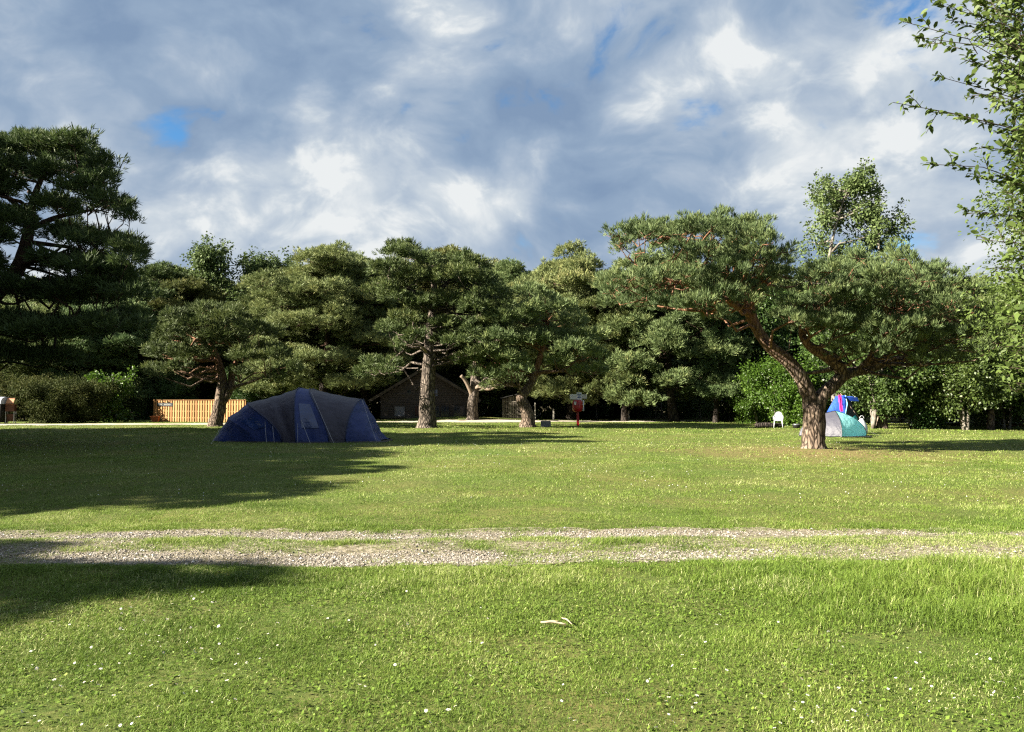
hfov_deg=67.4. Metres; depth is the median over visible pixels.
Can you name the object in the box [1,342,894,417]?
undergrowth
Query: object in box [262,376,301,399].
bush
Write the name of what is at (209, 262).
birch tree
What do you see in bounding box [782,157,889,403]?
poplar tree
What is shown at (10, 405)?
display stand
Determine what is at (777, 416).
chair
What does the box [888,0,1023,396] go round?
tree
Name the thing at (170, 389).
bush
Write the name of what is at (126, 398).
bush
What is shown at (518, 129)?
sky
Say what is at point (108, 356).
pine tree
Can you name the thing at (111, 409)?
bush
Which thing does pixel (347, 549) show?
gravel track
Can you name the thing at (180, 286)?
pine tree
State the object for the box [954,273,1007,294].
pine tree
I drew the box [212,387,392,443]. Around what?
tent
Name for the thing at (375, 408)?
bush
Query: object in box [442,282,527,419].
pine tree
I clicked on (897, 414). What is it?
broadleaf tree
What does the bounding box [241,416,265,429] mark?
window
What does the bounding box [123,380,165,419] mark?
bush
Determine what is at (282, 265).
birch tree
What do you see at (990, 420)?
tree stump
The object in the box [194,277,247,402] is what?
pine tree
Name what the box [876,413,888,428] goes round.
tree stump
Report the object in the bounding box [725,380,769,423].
shrub
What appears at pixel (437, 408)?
window
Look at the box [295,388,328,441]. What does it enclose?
door panel
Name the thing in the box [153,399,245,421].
fence
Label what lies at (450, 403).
hut
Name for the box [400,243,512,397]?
pine tree
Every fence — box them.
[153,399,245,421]
[888,418,1023,426]
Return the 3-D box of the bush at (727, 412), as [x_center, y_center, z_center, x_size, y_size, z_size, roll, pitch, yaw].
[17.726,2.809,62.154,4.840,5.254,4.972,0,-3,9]
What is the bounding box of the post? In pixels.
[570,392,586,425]
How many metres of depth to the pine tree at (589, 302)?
60.25 m
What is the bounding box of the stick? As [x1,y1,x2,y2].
[540,620,565,624]
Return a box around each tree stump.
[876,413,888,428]
[986,408,994,429]
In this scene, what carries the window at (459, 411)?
in the hut
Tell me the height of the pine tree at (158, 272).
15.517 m
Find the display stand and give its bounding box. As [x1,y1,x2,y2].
[4,398,16,423]
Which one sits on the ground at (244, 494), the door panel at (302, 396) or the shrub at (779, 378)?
the shrub at (779, 378)
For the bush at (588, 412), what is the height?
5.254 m
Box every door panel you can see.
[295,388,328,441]
[799,411,841,436]
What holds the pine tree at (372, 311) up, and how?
on the ground at (244, 494)
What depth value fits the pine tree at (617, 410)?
76.42 m
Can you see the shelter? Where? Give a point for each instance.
(848, 408)
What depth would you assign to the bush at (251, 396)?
65.74 m
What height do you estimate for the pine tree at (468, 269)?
12.539 m
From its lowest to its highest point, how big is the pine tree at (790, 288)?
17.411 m
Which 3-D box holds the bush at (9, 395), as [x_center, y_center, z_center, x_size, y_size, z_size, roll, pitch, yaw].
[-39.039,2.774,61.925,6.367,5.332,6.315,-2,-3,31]
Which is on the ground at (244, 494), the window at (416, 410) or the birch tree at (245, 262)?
the birch tree at (245, 262)
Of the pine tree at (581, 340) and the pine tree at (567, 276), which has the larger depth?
the pine tree at (567, 276)
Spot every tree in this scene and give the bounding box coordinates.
[0,122,160,370]
[0,275,115,388]
[21,285,184,405]
[90,259,225,414]
[139,298,304,426]
[140,274,240,416]
[156,231,238,410]
[160,265,241,292]
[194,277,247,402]
[222,246,285,362]
[222,273,331,399]
[235,239,422,394]
[239,246,305,332]
[307,249,416,407]
[348,236,514,427]
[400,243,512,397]
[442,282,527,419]
[456,279,612,426]
[458,257,544,397]
[500,238,627,419]
[512,258,613,416]
[577,281,675,420]
[581,361,686,416]
[587,238,754,421]
[593,202,1022,448]
[678,277,764,422]
[724,287,828,421]
[739,278,804,419]
[750,264,821,415]
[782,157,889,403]
[783,302,912,416]
[786,330,831,397]
[791,328,895,423]
[803,306,936,428]
[838,195,915,407]
[858,303,981,429]
[882,377,931,421]
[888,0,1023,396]
[896,333,1023,429]
[950,142,1023,384]
[953,287,1023,427]
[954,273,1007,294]
[964,326,1021,428]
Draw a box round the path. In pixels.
[0,419,751,424]
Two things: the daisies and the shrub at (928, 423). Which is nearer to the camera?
the daisies
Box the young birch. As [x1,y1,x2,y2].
[660,372,662,417]
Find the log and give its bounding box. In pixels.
[755,422,783,427]
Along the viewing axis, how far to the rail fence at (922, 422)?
47.35 m
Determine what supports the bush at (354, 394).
on the ground at (244, 494)
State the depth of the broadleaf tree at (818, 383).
57.69 m
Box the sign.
[157,403,172,405]
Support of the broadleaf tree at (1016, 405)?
on the ground at (244, 494)
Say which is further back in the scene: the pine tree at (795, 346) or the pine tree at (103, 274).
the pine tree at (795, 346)
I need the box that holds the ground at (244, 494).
[0,402,1023,731]
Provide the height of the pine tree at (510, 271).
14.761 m
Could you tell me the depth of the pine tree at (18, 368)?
66.58 m
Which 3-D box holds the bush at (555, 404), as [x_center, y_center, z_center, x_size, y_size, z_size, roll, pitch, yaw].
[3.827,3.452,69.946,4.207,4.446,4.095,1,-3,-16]
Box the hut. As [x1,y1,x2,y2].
[368,371,482,417]
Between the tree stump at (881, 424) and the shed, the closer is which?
the tree stump at (881, 424)
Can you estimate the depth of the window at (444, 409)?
65.82 m
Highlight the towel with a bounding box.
[838,395,842,410]
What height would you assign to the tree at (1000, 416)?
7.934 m
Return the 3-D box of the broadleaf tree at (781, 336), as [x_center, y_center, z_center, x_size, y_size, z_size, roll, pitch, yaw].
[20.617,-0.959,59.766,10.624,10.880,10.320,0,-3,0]
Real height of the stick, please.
0.031 m
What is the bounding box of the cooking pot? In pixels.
[792,424,801,427]
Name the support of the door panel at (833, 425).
in the tent at (839, 424)
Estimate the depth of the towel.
37.34 m
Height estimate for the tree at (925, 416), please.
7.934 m
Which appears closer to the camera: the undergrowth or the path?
the path
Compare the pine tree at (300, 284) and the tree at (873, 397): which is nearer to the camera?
the tree at (873, 397)
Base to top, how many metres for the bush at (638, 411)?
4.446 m
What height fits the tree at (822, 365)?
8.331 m
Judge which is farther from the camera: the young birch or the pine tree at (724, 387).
the young birch
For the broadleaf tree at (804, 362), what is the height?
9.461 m
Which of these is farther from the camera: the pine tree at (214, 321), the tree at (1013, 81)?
the pine tree at (214, 321)
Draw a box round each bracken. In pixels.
[892,386,963,425]
[957,396,1023,426]
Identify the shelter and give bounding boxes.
[827,393,858,417]
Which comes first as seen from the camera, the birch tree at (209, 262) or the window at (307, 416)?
the window at (307, 416)
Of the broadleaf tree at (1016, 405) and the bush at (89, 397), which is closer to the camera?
the broadleaf tree at (1016, 405)
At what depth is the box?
59.15 m
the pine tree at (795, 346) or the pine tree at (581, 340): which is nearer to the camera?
the pine tree at (581, 340)
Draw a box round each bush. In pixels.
[0,371,63,420]
[2,371,85,422]
[43,373,122,422]
[74,372,147,420]
[84,365,138,421]
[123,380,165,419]
[155,374,198,416]
[225,366,264,412]
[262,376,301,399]
[335,388,360,398]
[358,386,384,417]
[532,395,566,418]
[576,389,615,417]
[618,383,661,418]
[705,397,753,420]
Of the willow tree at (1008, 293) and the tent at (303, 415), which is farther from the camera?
the tent at (303, 415)
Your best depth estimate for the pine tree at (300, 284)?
62.84 m
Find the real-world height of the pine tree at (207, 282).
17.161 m
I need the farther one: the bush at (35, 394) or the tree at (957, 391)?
the bush at (35, 394)
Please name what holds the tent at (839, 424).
on the ground at (244, 494)
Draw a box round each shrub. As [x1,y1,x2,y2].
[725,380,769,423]
[732,349,830,426]
[903,399,949,427]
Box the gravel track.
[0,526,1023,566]
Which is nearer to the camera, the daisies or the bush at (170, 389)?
the daisies
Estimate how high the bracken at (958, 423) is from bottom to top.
4.146 m
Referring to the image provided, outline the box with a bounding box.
[150,416,160,421]
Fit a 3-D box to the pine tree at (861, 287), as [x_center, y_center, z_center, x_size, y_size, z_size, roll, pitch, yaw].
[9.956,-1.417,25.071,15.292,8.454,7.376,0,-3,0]
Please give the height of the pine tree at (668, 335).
15.116 m
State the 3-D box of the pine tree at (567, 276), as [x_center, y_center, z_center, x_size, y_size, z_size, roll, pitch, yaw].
[4.652,-3.080,66.165,13.301,15.850,14.200,-2,-3,39]
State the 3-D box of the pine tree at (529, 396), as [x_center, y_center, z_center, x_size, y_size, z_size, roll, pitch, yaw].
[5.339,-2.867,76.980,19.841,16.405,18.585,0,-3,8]
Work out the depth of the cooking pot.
45.20 m
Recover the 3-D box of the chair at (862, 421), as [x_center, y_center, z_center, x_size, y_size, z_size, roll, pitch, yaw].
[16.304,2.788,35.914,0.619,0.952,0.620,0,-3,0]
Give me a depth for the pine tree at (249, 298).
67.80 m
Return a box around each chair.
[773,412,782,427]
[859,415,867,431]
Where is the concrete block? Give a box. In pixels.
[541,421,550,426]
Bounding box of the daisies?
[4,442,1013,498]
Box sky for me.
[0,0,1023,283]
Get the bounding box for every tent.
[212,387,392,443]
[799,410,876,436]
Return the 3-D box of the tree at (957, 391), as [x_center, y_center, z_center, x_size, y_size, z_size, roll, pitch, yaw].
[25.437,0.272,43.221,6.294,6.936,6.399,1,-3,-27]
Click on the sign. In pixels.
(164, 404)
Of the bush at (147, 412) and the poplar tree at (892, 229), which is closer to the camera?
the poplar tree at (892, 229)
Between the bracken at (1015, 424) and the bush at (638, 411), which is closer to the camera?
the bracken at (1015, 424)
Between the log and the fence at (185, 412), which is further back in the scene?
the fence at (185, 412)
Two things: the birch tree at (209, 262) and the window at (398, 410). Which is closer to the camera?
the window at (398, 410)
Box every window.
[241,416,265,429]
[299,403,318,427]
[394,406,404,417]
[414,406,418,417]
[435,406,439,416]
[441,406,448,416]
[454,406,464,416]
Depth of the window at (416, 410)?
65.82 m
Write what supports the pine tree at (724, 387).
on the ground at (244, 494)
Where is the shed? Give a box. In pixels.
[500,394,521,417]

